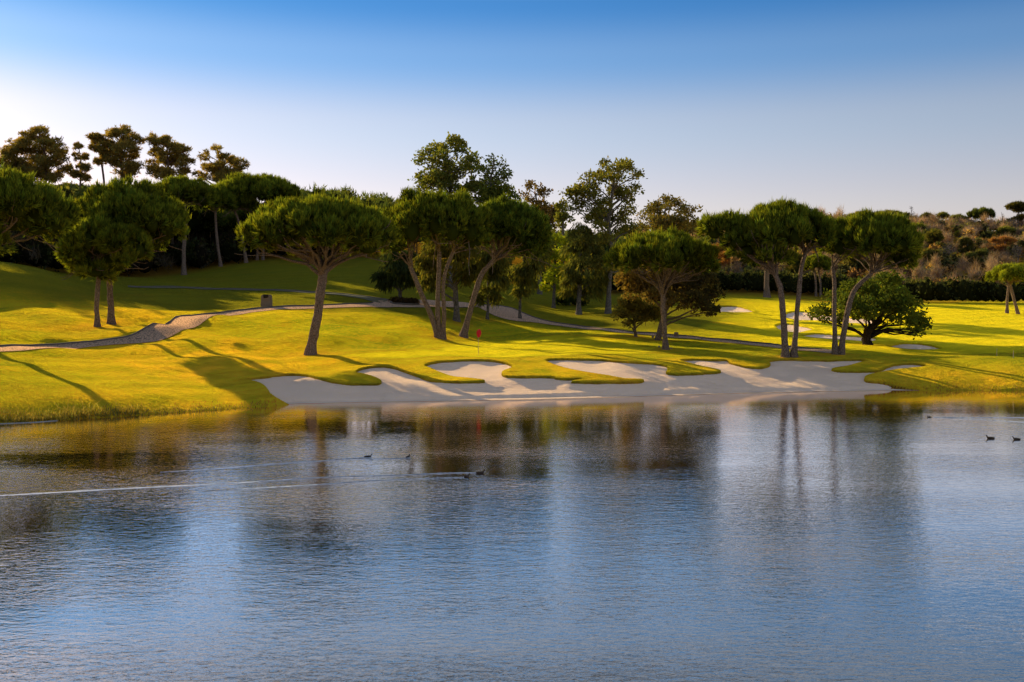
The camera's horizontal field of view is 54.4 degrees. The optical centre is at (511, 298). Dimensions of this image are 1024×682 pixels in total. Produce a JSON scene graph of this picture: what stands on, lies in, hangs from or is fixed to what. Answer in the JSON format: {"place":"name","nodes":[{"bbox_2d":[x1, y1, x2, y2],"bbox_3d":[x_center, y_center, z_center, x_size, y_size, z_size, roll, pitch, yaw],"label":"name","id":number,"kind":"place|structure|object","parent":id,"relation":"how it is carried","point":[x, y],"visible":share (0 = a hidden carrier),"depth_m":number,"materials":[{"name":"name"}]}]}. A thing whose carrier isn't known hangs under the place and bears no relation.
{"place":"outdoors","nodes":[
{"label":"outdoors","id":0,"kind":"place"},
{"bbox_2d":[0,303,372,351],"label":"cart path","id":1,"kind":"structure","parent":0,"point":[156,332],"depth_m":83.64,"materials":[{"name":"beige concrete"}]},
{"bbox_2d":[0,302,372,345],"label":"path kerb","id":2,"kind":"structure","parent":1,"relation":"on","point":[165,324],"depth_m":83.86,"materials":[{"name":"concrete"}]},
{"bbox_2d":[128,286,387,302],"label":"cart path","id":3,"kind":"structure","parent":0,"point":[373,299],"depth_m":126.29,"materials":[{"name":"grey concrete"}]},
{"bbox_2d":[128,285,387,299],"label":"path kerb","id":4,"kind":"structure","parent":3,"relation":"on","point":[256,289],"depth_m":128.34,"materials":[{"name":"concrete"}]},
{"bbox_2d":[373,300,482,306],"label":"cart path","id":5,"kind":"structure","parent":0,"point":[431,303],"depth_m":117.23,"materials":[{"name":"grey concrete"}]},
{"bbox_2d":[388,296,419,304],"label":"planting bed","id":6,"kind":"object","parent":5,"relation":"on","point":[404,300],"visible":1,"depth_m":115.52,"materials":[{"name":"brown plant"}]},
{"bbox_2d":[0,390,1023,681],"bbox_3d":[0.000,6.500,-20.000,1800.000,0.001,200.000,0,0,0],"label":"lake water","id":7,"kind":"structure","parent":0,"point":[832,536],"depth_m":26.51,"materials":[{"name":"blue liquid"}]},
{"bbox_2d":[0,472,475,495],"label":"duck wake","id":8,"kind":"object","parent":7,"relation":"on","point":[226,483],"visible":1,"depth_m":34.73,"materials":[{"name":"liquid"}]},
{"bbox_2d":[165,457,371,471],"bbox_3d":[-9.456,6.476,38.953,8.174,0.040,0.436,0,0,-26],"label":"duck wake","id":9,"kind":"object","parent":7,"relation":"on","point":[272,463],"visible":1,"depth_m":39.05,"materials":[{"name":"liquid"}]},
{"bbox_2d":[209,477,463,490],"bbox_3d":[-6.124,6.476,34.987,9.060,0.040,0.492,0,0,-17],"label":"duck wake","id":10,"kind":"object","parent":7,"relation":"on","point":[337,483],"visible":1,"depth_m":34.90,"materials":[{"name":"liquid"}]},
{"bbox_2d":[376,457,409,458],"bbox_3d":[-4.970,6.475,40.364,1.720,0.042,0.262,0,0,-10],"label":"duck wake","id":11,"kind":"object","parent":7,"relation":"on","point":[392,458],"visible":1,"depth_m":40.33,"materials":[{"name":"liquid"}]},
{"bbox_2d":[0,379,1023,422],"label":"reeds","id":12,"kind":"object","parent":7,"relation":"in","point":[116,411],"visible":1,"depth_m":54.43,"materials":[{"name":"green plant"}]},
{"bbox_2d":[934,417,1017,421],"bbox_3d":[26.328,6.477,52.581,7.549,0.039,0.466,0,0,30],"label":"duck wake","id":13,"kind":"object","parent":7,"relation":"on","point":[976,419],"visible":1,"depth_m":53.66,"materials":[{"name":"liquid"}]},
{"bbox_2d":[953,417,1023,417],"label":"duck wake","id":14,"kind":"object","parent":7,"relation":"on","point":[988,417],"visible":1,"depth_m":54.17,"materials":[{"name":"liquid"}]},
{"bbox_2d":[0,231,1023,422],"bbox_3d":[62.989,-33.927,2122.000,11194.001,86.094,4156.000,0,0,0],"label":"ground","id":15,"kind":"structure","parent":0,"point":[528,347],"depth_m":88.43,"materials":[{"name":"green plant"}]},
{"bbox_2d":[0,130,36,173],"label":"maritime pine","id":16,"kind":"object","parent":15,"relation":"on","point":[10,152],"visible":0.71,"depth_m":213.01,"materials":[{"name":"green plant"}]},
{"bbox_2d":[0,420,57,423],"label":"edging board","id":17,"kind":"object","parent":15,"relation":"on","point":[29,422],"visible":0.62,"depth_m":52.02,"materials":[{"name":"wood"}]},
{"bbox_2d":[0,165,81,255],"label":"stone pine","id":18,"kind":"object","parent":15,"relation":"on","point":[36,208],"visible":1,"depth_m":73.10,"materials":[{"name":"green plant"}]},
{"bbox_2d":[13,124,74,184],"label":"maritime pine","id":19,"kind":"object","parent":15,"relation":"on","point":[42,160],"visible":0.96,"depth_m":213.02,"materials":[{"name":"green plant"}]},
{"bbox_2d":[69,141,93,188],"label":"maritime pine","id":20,"kind":"object","parent":15,"relation":"on","point":[83,168],"visible":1,"depth_m":214.57,"materials":[{"name":"green plant"}]},
{"bbox_2d":[42,205,155,326],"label":"stone pine","id":21,"kind":"object","parent":15,"relation":"on","point":[101,246],"visible":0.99,"depth_m":85.01,"materials":[{"name":"green plant"}]},
{"bbox_2d":[85,131,115,184],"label":"maritime pine","id":22,"kind":"object","parent":15,"relation":"on","point":[99,143],"visible":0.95,"depth_m":213.87,"materials":[{"name":"green plant"}]},
{"bbox_2d":[98,123,145,179],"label":"maritime pine","id":23,"kind":"object","parent":15,"relation":"on","point":[128,140],"visible":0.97,"depth_m":213.22,"materials":[{"name":"green plant"}]},
{"bbox_2d":[69,174,191,324],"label":"stone pine","id":24,"kind":"object","parent":15,"relation":"on","point":[148,205],"visible":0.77,"depth_m":88.15,"materials":[{"name":"green plant"}]},
{"bbox_2d":[3,188,272,267],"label":"edge wood","id":25,"kind":"object","parent":15,"relation":"on","point":[206,222],"visible":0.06,"depth_m":171.74,"materials":[{"name":"green plant"}]},
{"bbox_2d":[0,226,338,276],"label":"undergrowth","id":26,"kind":"object","parent":15,"relation":"on","point":[201,251],"visible":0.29,"depth_m":158.04,"materials":[{"name":"green plant"}]},
{"bbox_2d":[145,130,195,180],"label":"maritime pine","id":27,"kind":"object","parent":15,"relation":"on","point":[175,155],"visible":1,"depth_m":212.60,"materials":[{"name":"green plant"}]},
{"bbox_2d":[157,173,217,274],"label":"stone pine","id":28,"kind":"object","parent":15,"relation":"on","point":[186,190],"visible":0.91,"depth_m":150.51,"materials":[{"name":"green plant"}]},
{"bbox_2d":[193,181,237,266],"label":"stone pine","id":29,"kind":"object","parent":15,"relation":"on","point":[224,196],"visible":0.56,"depth_m":161.61,"materials":[{"name":"green plant"}]},
{"bbox_2d":[191,142,249,183],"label":"maritime pine","id":30,"kind":"object","parent":15,"relation":"on","point":[217,169],"visible":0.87,"depth_m":213.47,"materials":[{"name":"green plant"}]},
{"bbox_2d":[219,191,258,262],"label":"stone pine","id":31,"kind":"object","parent":15,"relation":"on","point":[248,202],"visible":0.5,"depth_m":165.13,"materials":[{"name":"green plant"}]},
{"bbox_2d":[210,170,301,259],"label":"stone pine","id":32,"kind":"object","parent":15,"relation":"on","point":[264,187],"visible":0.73,"depth_m":165.27,"materials":[{"name":"green plant"}]},
{"bbox_2d":[261,294,272,306],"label":"stone block","id":33,"kind":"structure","parent":15,"relation":"on","point":[266,300],"depth_m":104.72,"materials":[{"name":"grey stone"}]},
{"bbox_2d":[234,192,400,355],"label":"stone pine","id":34,"kind":"object","parent":15,"relation":"on","point":[325,223],"visible":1,"depth_m":74.97,"materials":[{"name":"green plant"}]},
{"bbox_2d":[0,155,718,268],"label":"wood","id":35,"kind":"object","parent":15,"relation":"on","point":[74,190],"visible":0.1,"depth_m":195.32,"materials":[{"name":"green plant"}]},
{"bbox_2d":[368,249,431,297],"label":"weeping tree","id":36,"kind":"object","parent":15,"relation":"on","point":[391,273],"visible":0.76,"depth_m":118.00,"materials":[{"name":"green plant"}]},
{"bbox_2d":[380,185,496,339],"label":"stone pine","id":37,"kind":"object","parent":15,"relation":"on","point":[460,219],"visible":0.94,"depth_m":91.71,"materials":[{"name":"green plant"}]},
{"bbox_2d":[407,131,481,286],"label":"eucalyptus tree","id":38,"kind":"object","parent":15,"relation":"on","point":[445,177],"visible":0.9,"depth_m":148.59,"materials":[{"name":"green plant"}]},
{"bbox_2d":[412,233,489,321],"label":"broadleaf tree","id":39,"kind":"object","parent":15,"relation":"on","point":[459,270],"visible":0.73,"depth_m":106.85,"materials":[{"name":"green plant"}]},
{"bbox_2d":[476,329,480,354],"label":"golf flag","id":40,"kind":"object","parent":15,"relation":"on","point":[478,332],"visible":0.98,"depth_m":80.50,"materials":[{"name":"red fabric"}]},
{"bbox_2d":[468,243,513,319],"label":"casuarina tree","id":41,"kind":"object","parent":15,"relation":"on","point":[490,291],"visible":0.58,"depth_m":112.28,"materials":[{"name":"green plant"}]},
{"bbox_2d":[472,153,523,282],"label":"eucalyptus tree","id":42,"kind":"object","parent":15,"relation":"on","point":[487,188],"visible":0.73,"depth_m":145.53,"materials":[{"name":"green plant"}]},
{"bbox_2d":[459,192,559,337],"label":"stone pine","id":43,"kind":"object","parent":15,"relation":"on","point":[524,228],"visible":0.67,"depth_m":96.96,"materials":[{"name":"green plant"}]},
{"bbox_2d":[504,236,555,318],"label":"casuarina tree","id":44,"kind":"object","parent":15,"relation":"on","point":[523,273],"visible":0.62,"depth_m":115.98,"materials":[{"name":"green plant"}]},
{"bbox_2d":[518,179,563,294],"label":"broadleaf tree","id":45,"kind":"object","parent":15,"relation":"on","point":[549,210],"visible":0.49,"depth_m":159.01,"materials":[{"name":"green plant"}]},
{"bbox_2d":[538,232,575,307],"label":"young tree","id":46,"kind":"object","parent":15,"relation":"on","point":[550,277],"visible":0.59,"depth_m":135.72,"materials":[{"name":"green plant"}]},
{"bbox_2d":[552,197,575,276],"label":"broadleaf tree","id":47,"kind":"object","parent":15,"relation":"on","point":[562,216],"visible":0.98,"depth_m":151.74,"materials":[{"name":"green plant"}]},
{"bbox_2d":[555,295,588,305],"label":"shrub","id":48,"kind":"object","parent":15,"relation":"on","point":[571,299],"visible":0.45,"depth_m":140.40,"materials":[{"name":"green plant"}]},
{"bbox_2d":[556,222,612,314],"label":"casuarina tree","id":49,"kind":"object","parent":15,"relation":"on","point":[576,285],"visible":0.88,"depth_m":128.30,"materials":[{"name":"green plant"}]},
{"bbox_2d":[254,360,919,404],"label":"sand bunker","id":50,"kind":"object","parent":15,"relation":"on","point":[774,377],"visible":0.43,"depth_m":68.61},
{"bbox_2d":[558,156,647,313],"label":"eucalyptus tree","id":51,"kind":"object","parent":15,"relation":"on","point":[598,213],"visible":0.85,"depth_m":127.31,"materials":[{"name":"green plant"}]},
{"bbox_2d":[610,291,660,336],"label":"olive tree","id":52,"kind":"object","parent":15,"relation":"on","point":[640,309],"visible":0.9,"depth_m":97.75,"materials":[{"name":"green plant"}]},
{"bbox_2d":[602,222,722,349],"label":"stone pine","id":53,"kind":"object","parent":15,"relation":"on","point":[657,250],"visible":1,"depth_m":83.91,"materials":[{"name":"green plant"}]},
{"bbox_2d":[633,193,704,298],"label":"broadleaf tree","id":54,"kind":"object","parent":15,"relation":"on","point":[658,219],"visible":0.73,"depth_m":149.17,"materials":[{"name":"green plant"}]},
{"bbox_2d":[613,267,727,339],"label":"broadleaf tree","id":55,"kind":"object","parent":15,"relation":"on","point":[685,291],"visible":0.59,"depth_m":94.34,"materials":[{"name":"green plant"}]},
{"bbox_2d":[507,263,848,293],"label":"hedge","id":56,"kind":"object","parent":15,"relation":"on","point":[746,280],"visible":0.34,"depth_m":193.05,"materials":[{"name":"green plant"}]},
{"bbox_2d":[711,243,740,266],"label":"bare tree","id":57,"kind":"object","parent":15,"relation":"on","point":[726,261],"visible":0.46,"depth_m":233.49,"materials":[{"name":"brown plant"}]},
{"bbox_2d":[720,307,752,311],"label":"sand bunker","id":58,"kind":"object","parent":15,"relation":"on","point":[729,309],"visible":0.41,"depth_m":144.70},
{"bbox_2d":[693,195,837,357],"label":"stone pine","id":59,"kind":"object","parent":15,"relation":"on","point":[761,234],"visible":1,"depth_m":78.56,"materials":[{"name":"green plant"}]},
{"bbox_2d":[747,246,797,297],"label":"stone pine","id":60,"kind":"object","parent":15,"relation":"on","point":[766,294],"visible":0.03,"depth_m":182.77,"materials":[{"name":"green plant"}]},
{"bbox_2d":[777,325,811,331],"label":"sand bunker","id":61,"kind":"object","parent":15,"relation":"on","point":[790,328],"visible":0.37,"depth_m":118.66},
{"bbox_2d":[785,252,804,274],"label":"hill pine","id":62,"kind":"object","parent":15,"relation":"on","point":[796,266],"visible":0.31,"depth_m":213.93,"materials":[{"name":"green plant"}]},
{"bbox_2d":[803,252,831,296],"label":"stone pine","id":63,"kind":"object","parent":15,"relation":"on","point":[812,263],"visible":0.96,"depth_m":190.30,"materials":[{"name":"green plant"}]},
{"bbox_2d":[627,204,1023,292],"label":"hillside scrub","id":64,"kind":"object","parent":15,"relation":"on","point":[985,227],"visible":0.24,"depth_m":238.99,"materials":[{"name":"green plant"}]},
{"bbox_2d":[786,312,871,323],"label":"sand bunker","id":65,"kind":"object","parent":15,"relation":"on","point":[801,315],"visible":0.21,"depth_m":138.23},
{"bbox_2d":[807,334,875,340],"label":"sand bunker","id":66,"kind":"object","parent":15,"relation":"on","point":[838,337],"visible":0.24,"depth_m":108.05},
{"bbox_2d":[841,252,868,272],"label":"hill pine","id":67,"kind":"object","parent":15,"relation":"on","point":[855,261],"visible":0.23,"depth_m":224.22,"materials":[{"name":"green plant"}]},
{"bbox_2d":[803,269,932,344],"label":"oak tree","id":68,"kind":"object","parent":15,"relation":"on","point":[882,299],"visible":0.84,"depth_m":93.85,"materials":[{"name":"green plant"}]},
{"bbox_2d":[814,206,926,354],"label":"stone pine","id":69,"kind":"object","parent":15,"relation":"on","point":[898,240],"visible":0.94,"depth_m":80.91,"materials":[{"name":"green plant"}]},
{"bbox_2d":[874,209,911,215],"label":"hill pine","id":70,"kind":"object","parent":15,"relation":"on","point":[896,211],"visible":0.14,"depth_m":326.92,"materials":[{"name":"green plant"}]},
{"bbox_2d":[892,344,937,348],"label":"sand bunker","id":71,"kind":"object","parent":15,"relation":"on","point":[909,346],"visible":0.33,"depth_m":97.55},
{"bbox_2d":[912,221,928,230],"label":"hill pine","id":72,"kind":"object","parent":15,"relation":"on","point":[921,225],"visible":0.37,"depth_m":297.57,"materials":[{"name":"green plant"}]},
{"bbox_2d":[920,212,935,218],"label":"hill pine","id":73,"kind":"object","parent":15,"relation":"on","point":[926,214],"visible":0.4,"depth_m":328.76,"materials":[{"name":"green plant"}]},
{"bbox_2d":[918,248,939,266],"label":"hill pine","id":74,"kind":"object","parent":15,"relation":"on","point":[927,253],"visible":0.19,"depth_m":239.38,"materials":[{"name":"green plant"}]},
{"bbox_2d":[916,228,953,254],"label":"hill pine","id":75,"kind":"object","parent":15,"relation":"on","point":[933,235],"visible":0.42,"depth_m":259.64,"materials":[{"name":"green plant"}]},
{"bbox_2d":[936,211,950,219],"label":"hill pine","id":76,"kind":"object","parent":15,"relation":"on","point":[941,214],"visible":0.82,"depth_m":329.23,"materials":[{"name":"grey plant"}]},
{"bbox_2d":[874,276,1023,301],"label":"hedge","id":77,"kind":"object","parent":15,"relation":"on","point":[927,289],"visible":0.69,"depth_m":178.43,"materials":[{"name":"green plant"}]},
{"bbox_2d":[942,242,957,257],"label":"bare tree","id":78,"kind":"object","parent":15,"relation":"on","point":[949,251],"visible":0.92,"depth_m":249.88,"materials":[{"name":"grey plant"}]},
{"bbox_2d":[949,213,967,220],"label":"hill pine","id":79,"kind":"object","parent":15,"relation":"on","point":[965,217],"visible":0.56,"depth_m":330.65,"materials":[{"name":"green plant"}]},
{"bbox_2d":[954,230,963,236],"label":"hill pine","id":80,"kind":"object","parent":15,"relation":"on","point":[957,233],"visible":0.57,"depth_m":299.43,"materials":[{"name":"green plant"}]},
{"bbox_2d":[958,236,974,253],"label":"hill pine","id":81,"kind":"object","parent":15,"relation":"on","point":[967,242],"visible":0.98,"depth_m":254.44,"materials":[{"name":"green plant"}]},
{"bbox_2d":[966,206,996,221],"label":"hill pine","id":82,"kind":"object","parent":15,"relation":"on","point":[974,213],"visible":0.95,"depth_m":328.14,"materials":[{"name":"green plant"}]},
{"bbox_2d":[964,247,1010,267],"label":"hill pine","id":83,"kind":"object","parent":15,"relation":"on","point":[977,254],"visible":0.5,"depth_m":244.75,"materials":[{"name":"green plant"}]},
{"bbox_2d":[984,261,1023,313],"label":"stone pine","id":84,"kind":"object","parent":15,"relation":"on","point":[1009,274],"visible":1,"depth_m":145.39,"materials":[{"name":"green plant"}]},
{"bbox_2d":[987,235,1023,258],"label":"hill pine","id":85,"kind":"object","parent":15,"relation":"on","point":[1004,240],"visible":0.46,"depth_m":261.11,"materials":[{"name":"brown plant"}]},
{"bbox_2d":[995,224,1016,234],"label":"hill pine","id":86,"kind":"object","parent":15,"relation":"on","point":[1001,230],"visible":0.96,"depth_m":299.05,"materials":[{"name":"green plant"}]},
{"bbox_2d":[1003,201,1023,225],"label":"hill pine","id":87,"kind":"object","parent":15,"relation":"on","point":[1017,207],"visible":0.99,"depth_m":321.32,"materials":[{"name":"green plant"}]},
{"bbox_2d":[1008,219,1020,228],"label":"bare tree","id":88,"kind":"object","parent":15,"relation":"on","point":[1012,223],"visible":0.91,"depth_m":311.82,"materials":[{"name":"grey plant"}]},
{"bbox_2d":[1008,245,1023,262],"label":"bare tree","id":89,"kind":"object","parent":15,"relation":"on","point":[1016,251],"visible":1,"depth_m":249.94,"materials":[{"name":"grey plant"}]},
{"bbox_2d":[0,0,1023,233],"label":"sky","id":90,"kind":"structure","parent":0,"point":[854,105],"materials":[{"name":"blue"}]},
{"bbox_2d":[479,305,830,352],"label":"cart path","id":91,"kind":"structure","parent":0,"point":[506,313],"depth_m":115.58,"materials":[{"name":"grey concrete"}]},
{"bbox_2d":[484,304,831,350],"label":"path kerb","id":92,"kind":"structure","parent":91,"relation":"on","point":[670,334],"depth_m":101.29,"materials":[{"name":"concrete"}]}
]}

